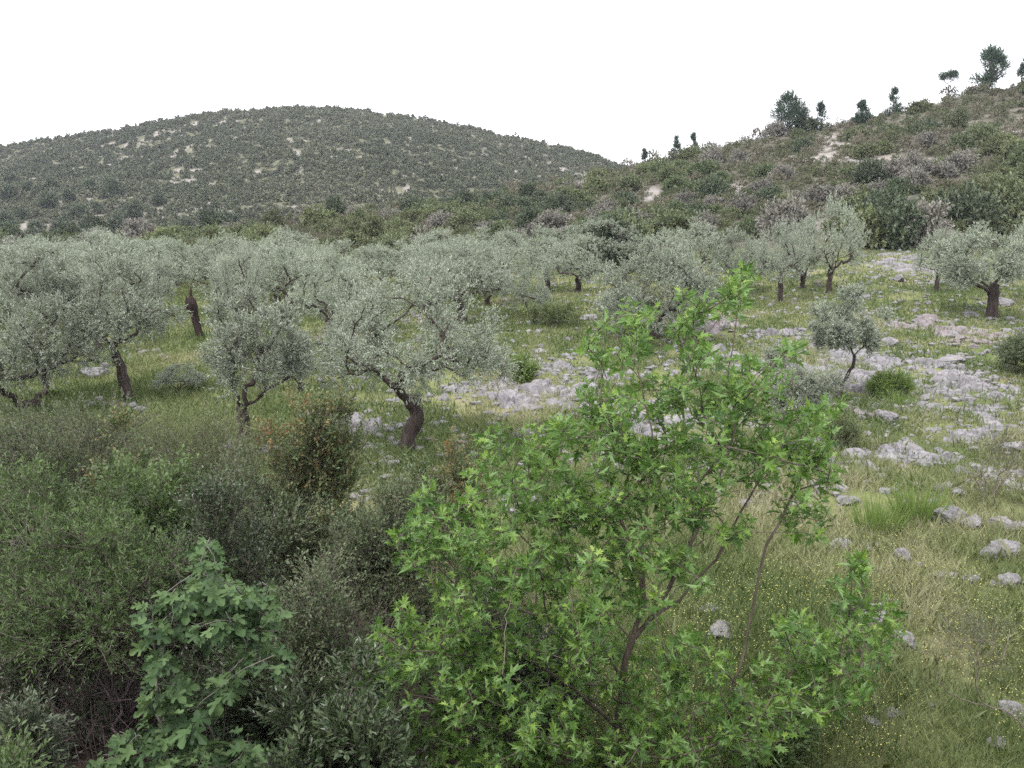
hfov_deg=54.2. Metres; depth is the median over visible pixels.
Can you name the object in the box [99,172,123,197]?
oak tree
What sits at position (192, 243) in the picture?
shrub
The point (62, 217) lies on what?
oak tree
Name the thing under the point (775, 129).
shrub
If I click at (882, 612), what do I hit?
boulder
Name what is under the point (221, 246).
olive tree
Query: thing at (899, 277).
boulder
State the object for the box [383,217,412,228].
shrub
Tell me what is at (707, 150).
shrub
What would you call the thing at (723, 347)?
limestone outcrop
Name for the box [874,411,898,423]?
boulder
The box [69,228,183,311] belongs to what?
olive tree
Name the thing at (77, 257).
olive tree
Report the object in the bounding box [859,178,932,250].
shrub
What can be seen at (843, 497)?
boulder
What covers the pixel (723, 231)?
shrub
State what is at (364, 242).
shrub
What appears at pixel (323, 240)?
shrub
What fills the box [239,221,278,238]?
shrub
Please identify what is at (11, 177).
oak tree
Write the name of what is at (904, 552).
boulder
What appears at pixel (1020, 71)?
pine tree
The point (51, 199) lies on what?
oak tree
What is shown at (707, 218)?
shrub
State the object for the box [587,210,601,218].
shrub
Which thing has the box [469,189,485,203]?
shrub
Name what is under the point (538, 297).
olive tree
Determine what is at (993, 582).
boulder
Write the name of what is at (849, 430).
shrub
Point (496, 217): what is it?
shrub
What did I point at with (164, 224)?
shrub
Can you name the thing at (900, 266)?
limestone outcrop
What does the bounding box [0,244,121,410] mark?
olive tree
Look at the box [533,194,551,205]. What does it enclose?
shrub
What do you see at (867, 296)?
boulder
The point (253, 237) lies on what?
shrub
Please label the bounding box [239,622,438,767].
shrub
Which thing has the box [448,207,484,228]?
shrub
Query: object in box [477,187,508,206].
shrub
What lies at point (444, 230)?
shrub
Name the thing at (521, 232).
shrub
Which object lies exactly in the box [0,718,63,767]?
shrub
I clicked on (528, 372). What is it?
shrub
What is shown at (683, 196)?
shrub
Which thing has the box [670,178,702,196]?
shrub
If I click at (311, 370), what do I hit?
olive tree
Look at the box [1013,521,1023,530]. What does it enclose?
boulder
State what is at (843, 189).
shrub
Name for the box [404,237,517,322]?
olive tree
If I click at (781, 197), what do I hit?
shrub
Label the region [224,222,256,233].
shrub
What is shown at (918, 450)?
limestone outcrop
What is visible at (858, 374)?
limestone outcrop
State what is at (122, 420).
shrub
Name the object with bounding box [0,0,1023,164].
sky
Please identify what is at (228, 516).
shrub
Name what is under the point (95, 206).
oak tree
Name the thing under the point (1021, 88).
shrub
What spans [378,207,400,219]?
shrub
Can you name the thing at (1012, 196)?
shrub
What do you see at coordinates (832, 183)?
shrub
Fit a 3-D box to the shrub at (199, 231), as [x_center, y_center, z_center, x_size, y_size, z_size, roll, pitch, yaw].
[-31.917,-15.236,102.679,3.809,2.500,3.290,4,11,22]
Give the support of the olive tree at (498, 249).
on the ground at (656, 190)
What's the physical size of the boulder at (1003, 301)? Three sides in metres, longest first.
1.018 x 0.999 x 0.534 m
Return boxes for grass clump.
[839,487,917,536]
[874,470,961,526]
[881,389,922,405]
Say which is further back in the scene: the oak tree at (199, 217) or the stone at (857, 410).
the oak tree at (199, 217)
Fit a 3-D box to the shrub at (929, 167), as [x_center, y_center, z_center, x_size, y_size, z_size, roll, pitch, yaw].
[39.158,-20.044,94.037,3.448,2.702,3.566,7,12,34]
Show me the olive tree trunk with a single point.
(191, 302)
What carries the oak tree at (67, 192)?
on the ground at (656, 190)
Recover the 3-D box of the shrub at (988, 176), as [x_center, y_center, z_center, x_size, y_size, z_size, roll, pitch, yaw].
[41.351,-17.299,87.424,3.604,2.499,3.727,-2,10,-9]
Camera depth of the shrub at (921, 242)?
70.92 m
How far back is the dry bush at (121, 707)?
10.68 m
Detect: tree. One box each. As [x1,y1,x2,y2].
[0,182,19,201]
[0,208,18,228]
[0,234,68,258]
[0,240,54,301]
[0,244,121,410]
[0,259,29,327]
[1,173,19,182]
[2,235,87,328]
[7,236,92,297]
[11,204,27,219]
[20,180,34,189]
[23,232,65,248]
[27,219,43,229]
[34,191,59,208]
[43,176,61,189]
[45,249,112,294]
[51,212,70,228]
[54,246,192,402]
[61,188,77,199]
[61,250,140,349]
[63,225,146,258]
[65,202,88,219]
[66,226,136,256]
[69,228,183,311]
[77,213,89,232]
[80,177,97,190]
[86,537,297,767]
[91,200,104,213]
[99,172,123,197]
[106,207,127,231]
[106,236,181,293]
[120,247,177,311]
[122,198,145,218]
[129,238,213,286]
[130,235,192,266]
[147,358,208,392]
[150,188,169,204]
[173,253,279,310]
[178,215,193,226]
[180,228,257,288]
[193,236,250,261]
[194,278,317,453]
[196,206,214,219]
[208,240,269,328]
[214,236,298,273]
[218,209,239,224]
[228,227,322,301]
[238,240,322,313]
[255,224,324,259]
[268,245,340,286]
[273,243,343,284]
[276,329,325,391]
[284,240,368,347]
[305,250,401,330]
[311,237,392,279]
[313,251,523,452]
[318,298,392,371]
[347,239,403,282]
[355,258,910,767]
[385,233,452,259]
[391,240,468,276]
[397,239,463,305]
[404,226,487,260]
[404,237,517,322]
[407,237,488,297]
[453,225,519,269]
[454,239,517,305]
[458,238,521,292]
[477,225,533,270]
[505,223,570,261]
[507,262,551,316]
[510,234,576,290]
[535,230,616,292]
[562,217,644,269]
[578,213,651,270]
[591,233,725,338]
[635,226,696,271]
[640,148,648,162]
[665,216,728,277]
[667,135,681,159]
[689,131,700,151]
[714,221,767,287]
[748,216,812,301]
[766,87,813,128]
[770,214,821,287]
[794,190,871,292]
[804,283,898,397]
[810,98,831,130]
[851,97,874,123]
[883,85,903,116]
[912,226,959,291]
[929,220,1023,317]
[937,68,960,96]
[939,226,997,283]
[965,41,1014,92]
[1006,217,1023,282]
[1009,57,1023,86]
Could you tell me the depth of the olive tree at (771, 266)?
48.40 m
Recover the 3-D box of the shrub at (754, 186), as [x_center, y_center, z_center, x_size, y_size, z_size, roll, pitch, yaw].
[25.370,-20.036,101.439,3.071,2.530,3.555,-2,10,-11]
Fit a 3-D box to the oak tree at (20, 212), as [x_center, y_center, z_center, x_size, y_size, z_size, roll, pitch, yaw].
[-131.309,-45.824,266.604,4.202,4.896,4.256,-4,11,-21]
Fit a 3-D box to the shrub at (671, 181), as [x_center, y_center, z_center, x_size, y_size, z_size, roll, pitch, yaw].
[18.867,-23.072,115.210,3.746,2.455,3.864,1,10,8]
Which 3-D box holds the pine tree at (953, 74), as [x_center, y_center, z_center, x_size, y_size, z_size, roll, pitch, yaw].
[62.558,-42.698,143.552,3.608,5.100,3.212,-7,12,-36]
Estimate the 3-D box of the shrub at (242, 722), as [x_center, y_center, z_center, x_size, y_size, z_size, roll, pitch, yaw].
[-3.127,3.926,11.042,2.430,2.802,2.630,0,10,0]
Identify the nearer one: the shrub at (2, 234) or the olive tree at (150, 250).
the olive tree at (150, 250)
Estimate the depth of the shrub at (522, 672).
11.96 m
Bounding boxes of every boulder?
[80,367,111,377]
[258,444,280,453]
[512,428,535,437]
[580,314,597,320]
[699,603,719,613]
[707,619,732,640]
[829,537,851,550]
[837,495,858,504]
[856,293,871,298]
[856,603,885,626]
[859,542,878,551]
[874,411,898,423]
[881,337,898,346]
[883,706,902,718]
[893,274,903,281]
[894,547,910,564]
[894,629,917,652]
[930,505,967,525]
[934,571,958,581]
[936,354,966,363]
[961,514,982,529]
[962,311,976,316]
[962,574,980,583]
[979,547,1003,559]
[984,736,1006,749]
[986,516,1017,533]
[988,539,1020,558]
[989,580,1004,587]
[994,572,1023,588]
[997,700,1023,721]
[999,297,1014,306]
[1000,441,1023,452]
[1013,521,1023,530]
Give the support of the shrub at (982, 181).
on the ground at (656, 190)
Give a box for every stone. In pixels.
[853,408,862,414]
[955,335,964,340]
[968,343,978,348]
[1004,316,1014,320]
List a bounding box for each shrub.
[0,221,24,239]
[0,229,10,243]
[0,381,209,549]
[0,440,60,665]
[0,447,158,744]
[0,489,212,759]
[0,522,214,753]
[0,681,78,767]
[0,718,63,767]
[1,232,22,245]
[39,238,68,247]
[47,220,81,237]
[69,443,247,695]
[80,228,103,241]
[81,214,113,232]
[81,398,183,527]
[114,392,289,535]
[119,216,156,239]
[131,626,316,767]
[140,227,189,243]
[146,461,299,737]
[150,234,178,254]
[159,221,172,226]
[164,225,190,233]
[167,430,373,658]
[175,229,199,240]
[180,226,198,232]
[182,240,200,249]
[190,224,209,235]
[197,204,233,228]
[199,223,231,244]
[206,229,242,249]
[219,220,235,227]
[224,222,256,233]
[229,226,258,241]
[237,539,412,767]
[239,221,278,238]
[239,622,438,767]
[240,232,266,243]
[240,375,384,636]
[260,207,287,226]
[277,228,305,244]
[290,457,467,706]
[292,203,324,223]
[297,202,337,227]
[311,216,343,233]
[316,195,346,216]
[316,238,349,251]
[329,215,355,229]
[338,251,367,262]
[339,218,363,234]
[341,229,367,244]
[344,205,370,222]
[345,205,365,214]
[349,237,377,253]
[358,213,391,237]
[371,230,408,243]
[374,231,411,263]
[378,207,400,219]
[380,224,419,234]
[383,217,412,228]
[394,207,424,221]
[398,194,425,210]
[398,423,506,624]
[398,567,610,767]
[405,226,422,235]
[408,200,433,210]
[408,223,439,248]
[418,204,436,218]
[425,210,453,226]
[426,198,440,208]
[427,227,454,237]
[431,201,460,216]
[439,194,466,207]
[447,199,466,211]
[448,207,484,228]
[451,189,475,201]
[452,225,469,235]
[461,205,484,212]
[466,231,488,259]
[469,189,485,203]
[475,190,492,205]
[475,220,497,231]
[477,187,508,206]
[481,193,504,209]
[484,220,513,240]
[486,209,512,221]
[493,195,532,212]
[495,219,516,228]
[505,347,546,382]
[507,195,534,209]
[508,228,526,239]
[513,210,532,225]
[515,194,537,204]
[515,206,540,228]
[516,181,538,196]
[519,223,535,237]
[525,298,583,324]
[528,201,552,213]
[530,206,576,229]
[531,189,549,200]
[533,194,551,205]
[542,191,576,209]
[544,193,573,212]
[547,177,574,185]
[550,183,578,197]
[550,225,569,236]
[552,179,582,193]
[554,226,575,240]
[570,217,592,231]
[572,189,597,203]
[574,214,607,259]
[575,201,598,212]
[580,175,610,193]
[582,201,613,215]
[584,165,613,181]
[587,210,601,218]
[594,198,622,209]
[597,206,656,241]
[597,209,618,218]
[612,196,630,209]
[612,200,654,248]
[613,189,638,204]
[616,172,650,191]
[627,204,646,215]
[633,212,652,223]
[634,160,654,174]
[637,202,672,217]
[644,207,704,245]
[647,154,675,178]
[655,163,687,182]
[660,173,688,190]
[664,198,686,210]
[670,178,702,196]
[671,158,692,169]
[671,209,691,216]
[672,208,705,221]
[673,187,697,203]
[677,143,701,159]
[684,195,707,215]
[685,157,719,177]
[690,209,721,240]
[694,144,723,163]
[695,173,731,197]
[696,148,725,158]
[702,193,730,205]
[702,203,723,214]
[707,170,735,183]
[710,216,732,230]
[711,694,831,767]
[714,226,743,242]
[719,203,744,218]
[721,191,759,215]
[727,148,754,166]
[733,220,761,238]
[734,186,754,199]
[743,212,767,235]
[747,174,771,192]
[749,161,776,178]
[751,179,784,201]
[753,194,812,240]
[755,339,801,391]
[758,359,851,429]
[762,120,788,138]
[767,162,796,179]
[768,192,806,218]
[784,189,802,198]
[790,137,815,154]
[794,115,822,131]
[800,183,840,206]
[818,408,868,449]
[820,212,842,234]
[824,203,902,248]
[827,179,844,186]
[833,181,852,200]
[835,160,860,178]
[835,186,869,219]
[836,186,892,246]
[843,126,871,138]
[848,158,891,185]
[848,184,859,195]
[849,140,881,159]
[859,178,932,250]
[860,365,921,398]
[864,177,886,190]
[873,140,903,154]
[875,157,911,181]
[881,192,908,207]
[883,176,920,196]
[891,234,913,248]
[896,147,928,171]
[897,196,963,250]
[899,166,936,191]
[905,99,935,114]
[907,234,932,249]
[909,157,947,177]
[910,116,943,132]
[911,130,940,148]
[915,185,951,207]
[929,161,960,178]
[931,150,952,164]
[933,179,1007,231]
[937,105,971,130]
[939,147,981,173]
[943,133,979,151]
[951,219,966,241]
[951,410,1023,508]
[952,174,992,194]
[953,145,982,156]
[964,122,982,132]
[965,84,992,94]
[967,122,999,145]
[970,172,1001,190]
[971,218,1012,235]
[971,231,1005,248]
[978,131,1007,155]
[979,170,1023,224]
[987,166,1018,178]
[991,326,1023,375]
[994,136,1023,159]
[998,132,1019,141]
[1001,173,1023,185]
[1002,142,1023,168]
[1002,216,1023,243]
[1008,162,1023,178]
[1018,82,1023,94]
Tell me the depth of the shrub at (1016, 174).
87.73 m
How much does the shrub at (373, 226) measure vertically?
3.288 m
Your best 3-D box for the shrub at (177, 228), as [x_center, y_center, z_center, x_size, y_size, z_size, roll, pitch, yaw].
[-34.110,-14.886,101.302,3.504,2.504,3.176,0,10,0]
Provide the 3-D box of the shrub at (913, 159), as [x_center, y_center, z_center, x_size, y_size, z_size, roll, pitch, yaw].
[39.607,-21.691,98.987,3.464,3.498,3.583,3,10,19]
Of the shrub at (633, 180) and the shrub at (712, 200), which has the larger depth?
the shrub at (633, 180)
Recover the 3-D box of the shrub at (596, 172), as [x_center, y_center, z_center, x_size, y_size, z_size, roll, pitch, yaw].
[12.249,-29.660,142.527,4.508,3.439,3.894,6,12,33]
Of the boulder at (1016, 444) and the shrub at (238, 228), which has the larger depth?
the shrub at (238, 228)
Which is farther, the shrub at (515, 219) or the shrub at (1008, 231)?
the shrub at (515, 219)
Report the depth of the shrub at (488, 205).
112.80 m
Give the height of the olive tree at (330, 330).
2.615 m
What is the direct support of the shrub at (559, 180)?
on the ground at (656, 190)
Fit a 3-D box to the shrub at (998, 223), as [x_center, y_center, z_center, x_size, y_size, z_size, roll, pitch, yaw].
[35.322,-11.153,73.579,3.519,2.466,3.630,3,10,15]
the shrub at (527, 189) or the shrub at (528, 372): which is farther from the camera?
the shrub at (527, 189)
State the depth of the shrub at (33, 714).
9.27 m
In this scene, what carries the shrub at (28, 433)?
on the ground at (656, 190)
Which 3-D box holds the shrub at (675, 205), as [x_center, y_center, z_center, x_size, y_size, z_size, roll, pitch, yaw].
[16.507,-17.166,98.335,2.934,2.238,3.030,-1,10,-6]
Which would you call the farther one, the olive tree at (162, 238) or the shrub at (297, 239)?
the shrub at (297, 239)
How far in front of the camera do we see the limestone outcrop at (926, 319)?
41.11 m
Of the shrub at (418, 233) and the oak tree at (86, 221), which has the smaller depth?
the shrub at (418, 233)
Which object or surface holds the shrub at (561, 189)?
on the ground at (656, 190)
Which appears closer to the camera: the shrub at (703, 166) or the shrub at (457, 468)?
the shrub at (457, 468)
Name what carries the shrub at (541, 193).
on the ground at (656, 190)
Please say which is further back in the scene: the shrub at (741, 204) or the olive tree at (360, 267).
the shrub at (741, 204)
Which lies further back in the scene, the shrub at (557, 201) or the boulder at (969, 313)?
the shrub at (557, 201)
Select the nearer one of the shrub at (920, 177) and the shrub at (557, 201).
the shrub at (920, 177)
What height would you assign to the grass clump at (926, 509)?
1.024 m
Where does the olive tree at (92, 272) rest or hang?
on the ground at (656, 190)
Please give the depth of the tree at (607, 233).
61.27 m
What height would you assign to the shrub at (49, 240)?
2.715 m
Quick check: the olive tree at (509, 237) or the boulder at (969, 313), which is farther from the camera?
the olive tree at (509, 237)
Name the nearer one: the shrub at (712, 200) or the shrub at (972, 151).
the shrub at (712, 200)
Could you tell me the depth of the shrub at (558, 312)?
41.62 m
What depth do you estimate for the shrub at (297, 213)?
113.95 m
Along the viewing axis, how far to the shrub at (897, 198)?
82.62 m
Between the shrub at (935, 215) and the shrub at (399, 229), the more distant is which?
the shrub at (399, 229)
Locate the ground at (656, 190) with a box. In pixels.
[0,90,1023,767]
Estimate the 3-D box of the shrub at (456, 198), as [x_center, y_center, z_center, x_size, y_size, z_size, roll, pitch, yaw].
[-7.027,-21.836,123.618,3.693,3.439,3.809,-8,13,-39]
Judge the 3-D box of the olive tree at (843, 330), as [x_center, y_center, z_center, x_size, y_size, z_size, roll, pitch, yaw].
[9.934,-1.252,30.049,2.555,3.719,2.434,-3,10,-19]
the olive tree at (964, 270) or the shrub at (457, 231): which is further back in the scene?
the shrub at (457, 231)
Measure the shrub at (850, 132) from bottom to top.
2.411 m
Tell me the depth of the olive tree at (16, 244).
62.57 m
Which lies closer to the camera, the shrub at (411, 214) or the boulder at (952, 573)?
the boulder at (952, 573)
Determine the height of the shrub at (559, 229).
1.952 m
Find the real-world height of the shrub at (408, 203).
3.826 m
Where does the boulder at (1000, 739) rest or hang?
on the ground at (656, 190)
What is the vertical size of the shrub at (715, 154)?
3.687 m
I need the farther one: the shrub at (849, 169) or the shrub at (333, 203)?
the shrub at (333, 203)
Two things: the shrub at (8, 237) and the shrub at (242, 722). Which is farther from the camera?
the shrub at (8, 237)
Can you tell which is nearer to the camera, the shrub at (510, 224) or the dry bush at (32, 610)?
the dry bush at (32, 610)
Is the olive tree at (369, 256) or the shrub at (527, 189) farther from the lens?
the shrub at (527, 189)
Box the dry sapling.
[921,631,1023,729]
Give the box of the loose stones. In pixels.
[311,255,1023,728]
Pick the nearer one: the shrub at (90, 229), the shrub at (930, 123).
the shrub at (90, 229)
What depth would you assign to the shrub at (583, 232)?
64.59 m
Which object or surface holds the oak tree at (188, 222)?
on the ground at (656, 190)
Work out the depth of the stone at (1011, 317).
43.23 m
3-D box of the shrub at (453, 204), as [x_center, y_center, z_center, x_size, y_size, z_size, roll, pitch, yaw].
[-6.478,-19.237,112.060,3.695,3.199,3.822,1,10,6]
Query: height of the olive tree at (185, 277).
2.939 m
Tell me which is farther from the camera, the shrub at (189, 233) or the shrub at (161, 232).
the shrub at (189, 233)
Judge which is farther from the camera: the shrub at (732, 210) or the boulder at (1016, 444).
the shrub at (732, 210)
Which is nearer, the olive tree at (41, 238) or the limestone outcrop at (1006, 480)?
the limestone outcrop at (1006, 480)
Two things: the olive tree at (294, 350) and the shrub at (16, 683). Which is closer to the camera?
the shrub at (16, 683)
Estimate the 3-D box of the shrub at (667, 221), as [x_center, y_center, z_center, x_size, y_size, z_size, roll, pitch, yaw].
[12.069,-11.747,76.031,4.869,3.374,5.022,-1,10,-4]
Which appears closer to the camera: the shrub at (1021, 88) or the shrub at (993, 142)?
the shrub at (993, 142)
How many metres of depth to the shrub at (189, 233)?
98.80 m
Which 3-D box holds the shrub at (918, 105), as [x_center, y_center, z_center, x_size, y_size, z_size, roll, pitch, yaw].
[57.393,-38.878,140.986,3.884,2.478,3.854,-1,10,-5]
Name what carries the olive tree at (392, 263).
on the ground at (656, 190)
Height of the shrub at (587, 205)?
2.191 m
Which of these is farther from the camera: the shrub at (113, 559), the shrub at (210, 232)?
the shrub at (210, 232)
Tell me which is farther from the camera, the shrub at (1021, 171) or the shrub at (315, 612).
the shrub at (1021, 171)
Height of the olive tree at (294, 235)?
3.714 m
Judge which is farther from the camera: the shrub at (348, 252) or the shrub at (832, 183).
the shrub at (832, 183)
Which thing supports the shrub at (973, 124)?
on the ground at (656, 190)
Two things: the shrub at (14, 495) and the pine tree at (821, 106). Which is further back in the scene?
the pine tree at (821, 106)
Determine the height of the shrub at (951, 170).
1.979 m
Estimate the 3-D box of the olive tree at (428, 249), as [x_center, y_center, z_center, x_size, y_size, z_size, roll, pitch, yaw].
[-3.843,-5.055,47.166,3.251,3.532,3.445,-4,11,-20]
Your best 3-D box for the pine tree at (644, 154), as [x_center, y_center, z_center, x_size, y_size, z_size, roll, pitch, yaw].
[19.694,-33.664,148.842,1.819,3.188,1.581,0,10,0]
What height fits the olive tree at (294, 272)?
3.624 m
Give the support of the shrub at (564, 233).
on the ground at (656, 190)
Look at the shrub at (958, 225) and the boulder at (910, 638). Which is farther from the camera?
the shrub at (958, 225)
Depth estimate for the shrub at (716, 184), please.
101.57 m
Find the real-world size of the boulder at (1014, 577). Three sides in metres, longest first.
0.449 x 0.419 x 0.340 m
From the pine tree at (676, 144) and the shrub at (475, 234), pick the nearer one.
the shrub at (475, 234)
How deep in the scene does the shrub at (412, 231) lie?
91.72 m
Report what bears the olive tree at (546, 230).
on the ground at (656, 190)
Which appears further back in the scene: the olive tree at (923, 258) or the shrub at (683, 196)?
the shrub at (683, 196)
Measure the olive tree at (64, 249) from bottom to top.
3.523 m
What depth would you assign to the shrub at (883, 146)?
116.32 m
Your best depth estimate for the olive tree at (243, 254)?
40.30 m
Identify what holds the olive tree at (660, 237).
on the ground at (656, 190)
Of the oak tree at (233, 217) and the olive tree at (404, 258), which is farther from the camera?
the oak tree at (233, 217)
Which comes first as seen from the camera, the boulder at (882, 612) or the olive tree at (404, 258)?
the boulder at (882, 612)
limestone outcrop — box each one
[299,410,381,435]
[440,348,624,417]
[553,391,760,479]
[676,315,748,334]
[677,343,831,371]
[706,326,860,341]
[727,336,1015,424]
[799,436,840,465]
[821,249,986,283]
[838,429,953,470]
[881,344,1021,390]
[882,314,1022,338]
[918,368,1022,430]
[924,425,997,445]
[979,471,1016,485]
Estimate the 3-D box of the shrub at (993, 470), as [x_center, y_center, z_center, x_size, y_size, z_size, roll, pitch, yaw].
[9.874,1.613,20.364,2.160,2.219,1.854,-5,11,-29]
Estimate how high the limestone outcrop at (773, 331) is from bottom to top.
0.911 m
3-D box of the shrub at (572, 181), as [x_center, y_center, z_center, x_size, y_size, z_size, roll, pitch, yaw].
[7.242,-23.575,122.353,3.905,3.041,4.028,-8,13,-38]
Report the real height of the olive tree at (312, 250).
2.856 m
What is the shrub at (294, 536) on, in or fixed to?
on the ground at (656, 190)
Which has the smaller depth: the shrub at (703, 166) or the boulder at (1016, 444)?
the boulder at (1016, 444)
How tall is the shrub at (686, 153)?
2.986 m
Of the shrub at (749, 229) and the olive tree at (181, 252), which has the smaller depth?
the olive tree at (181, 252)
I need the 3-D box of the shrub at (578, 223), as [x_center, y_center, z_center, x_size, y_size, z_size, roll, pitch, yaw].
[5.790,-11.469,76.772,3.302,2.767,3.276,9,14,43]
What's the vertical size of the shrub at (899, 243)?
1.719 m
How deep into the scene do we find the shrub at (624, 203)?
102.53 m
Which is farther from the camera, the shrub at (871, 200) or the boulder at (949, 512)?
the shrub at (871, 200)
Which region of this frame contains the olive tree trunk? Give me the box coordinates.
[185,287,203,337]
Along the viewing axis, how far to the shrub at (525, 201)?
103.71 m
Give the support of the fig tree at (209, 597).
on the ground at (656, 190)
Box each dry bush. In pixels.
[0,505,101,756]
[0,537,247,767]
[250,549,442,767]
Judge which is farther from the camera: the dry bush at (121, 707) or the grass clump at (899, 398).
the grass clump at (899, 398)
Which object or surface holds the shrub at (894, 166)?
on the ground at (656, 190)
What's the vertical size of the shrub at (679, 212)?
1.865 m
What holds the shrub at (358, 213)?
on the ground at (656, 190)
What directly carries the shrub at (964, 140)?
on the ground at (656, 190)
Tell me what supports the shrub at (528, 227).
on the ground at (656, 190)
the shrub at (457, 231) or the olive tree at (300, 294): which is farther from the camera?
the shrub at (457, 231)
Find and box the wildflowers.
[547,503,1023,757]
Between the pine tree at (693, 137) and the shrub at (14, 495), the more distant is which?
the pine tree at (693, 137)
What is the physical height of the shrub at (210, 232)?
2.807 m
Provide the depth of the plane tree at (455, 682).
10.08 m
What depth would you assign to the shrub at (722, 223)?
79.97 m
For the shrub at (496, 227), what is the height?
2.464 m
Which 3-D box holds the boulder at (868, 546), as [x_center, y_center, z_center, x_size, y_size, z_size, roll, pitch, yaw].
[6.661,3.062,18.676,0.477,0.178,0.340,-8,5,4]
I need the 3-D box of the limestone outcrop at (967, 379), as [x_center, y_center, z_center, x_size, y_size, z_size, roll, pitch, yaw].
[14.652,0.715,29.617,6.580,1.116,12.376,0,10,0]
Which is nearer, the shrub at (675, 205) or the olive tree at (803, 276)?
the olive tree at (803, 276)
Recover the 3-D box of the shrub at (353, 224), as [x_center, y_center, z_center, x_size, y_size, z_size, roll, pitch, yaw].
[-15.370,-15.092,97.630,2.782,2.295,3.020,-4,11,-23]
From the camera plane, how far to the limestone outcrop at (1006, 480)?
22.13 m
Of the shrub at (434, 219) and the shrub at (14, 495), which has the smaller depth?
the shrub at (14, 495)
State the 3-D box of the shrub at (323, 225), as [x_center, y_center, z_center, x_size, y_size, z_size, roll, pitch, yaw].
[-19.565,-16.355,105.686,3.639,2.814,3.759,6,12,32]
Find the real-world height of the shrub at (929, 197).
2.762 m
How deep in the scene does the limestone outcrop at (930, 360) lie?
34.45 m
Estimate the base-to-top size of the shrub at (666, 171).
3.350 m
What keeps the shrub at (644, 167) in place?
on the ground at (656, 190)
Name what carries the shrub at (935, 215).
on the ground at (656, 190)
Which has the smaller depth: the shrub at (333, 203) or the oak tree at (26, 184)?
the shrub at (333, 203)
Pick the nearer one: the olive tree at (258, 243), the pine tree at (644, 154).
the olive tree at (258, 243)
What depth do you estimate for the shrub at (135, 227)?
105.79 m
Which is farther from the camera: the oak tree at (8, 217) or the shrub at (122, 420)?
the oak tree at (8, 217)
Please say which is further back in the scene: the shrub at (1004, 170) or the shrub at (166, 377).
the shrub at (1004, 170)
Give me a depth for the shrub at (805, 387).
26.90 m
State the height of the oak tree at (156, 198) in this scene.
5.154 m
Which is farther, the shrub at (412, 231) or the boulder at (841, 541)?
the shrub at (412, 231)
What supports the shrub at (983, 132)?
on the ground at (656, 190)
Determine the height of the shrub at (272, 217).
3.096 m
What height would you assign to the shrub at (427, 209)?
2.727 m
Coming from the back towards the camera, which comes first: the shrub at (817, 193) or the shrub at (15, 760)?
the shrub at (817, 193)
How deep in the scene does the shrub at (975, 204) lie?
73.16 m
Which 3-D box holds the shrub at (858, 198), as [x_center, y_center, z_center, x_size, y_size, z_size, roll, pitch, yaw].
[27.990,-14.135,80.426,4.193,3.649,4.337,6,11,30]
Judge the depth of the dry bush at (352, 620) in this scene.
11.73 m
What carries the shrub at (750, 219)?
on the ground at (656, 190)
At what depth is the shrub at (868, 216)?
71.25 m
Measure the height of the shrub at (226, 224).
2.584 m
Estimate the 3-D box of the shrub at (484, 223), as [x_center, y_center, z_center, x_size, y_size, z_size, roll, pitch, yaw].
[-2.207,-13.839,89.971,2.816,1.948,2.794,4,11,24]
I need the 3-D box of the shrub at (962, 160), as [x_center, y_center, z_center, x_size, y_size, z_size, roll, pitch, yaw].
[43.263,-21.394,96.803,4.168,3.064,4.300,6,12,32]
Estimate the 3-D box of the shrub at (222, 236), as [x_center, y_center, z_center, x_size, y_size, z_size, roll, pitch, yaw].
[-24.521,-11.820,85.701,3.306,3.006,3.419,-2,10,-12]
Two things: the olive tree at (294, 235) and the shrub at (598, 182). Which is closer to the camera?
the olive tree at (294, 235)
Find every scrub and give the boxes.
[0,82,1023,271]
[0,103,631,237]
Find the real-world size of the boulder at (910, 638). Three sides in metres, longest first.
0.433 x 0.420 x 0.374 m
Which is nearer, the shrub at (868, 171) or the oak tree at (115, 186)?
the shrub at (868, 171)
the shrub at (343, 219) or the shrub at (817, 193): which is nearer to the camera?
the shrub at (817, 193)
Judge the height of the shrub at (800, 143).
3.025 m
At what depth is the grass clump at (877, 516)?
19.43 m
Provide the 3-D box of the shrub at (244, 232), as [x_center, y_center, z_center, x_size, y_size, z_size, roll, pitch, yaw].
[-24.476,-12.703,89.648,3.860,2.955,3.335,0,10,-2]
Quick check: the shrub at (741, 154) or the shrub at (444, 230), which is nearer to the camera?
the shrub at (444, 230)
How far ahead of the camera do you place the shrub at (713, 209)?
87.96 m
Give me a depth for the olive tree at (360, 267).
41.16 m
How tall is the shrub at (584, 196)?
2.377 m
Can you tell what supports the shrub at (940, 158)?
on the ground at (656, 190)
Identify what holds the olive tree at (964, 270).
on the ground at (656, 190)
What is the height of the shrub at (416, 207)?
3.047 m
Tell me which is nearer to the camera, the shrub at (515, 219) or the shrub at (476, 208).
the shrub at (515, 219)
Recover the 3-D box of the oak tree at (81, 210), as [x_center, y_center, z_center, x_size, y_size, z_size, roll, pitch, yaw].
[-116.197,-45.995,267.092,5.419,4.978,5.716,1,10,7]
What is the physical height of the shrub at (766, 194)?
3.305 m
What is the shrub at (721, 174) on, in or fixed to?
on the ground at (656, 190)

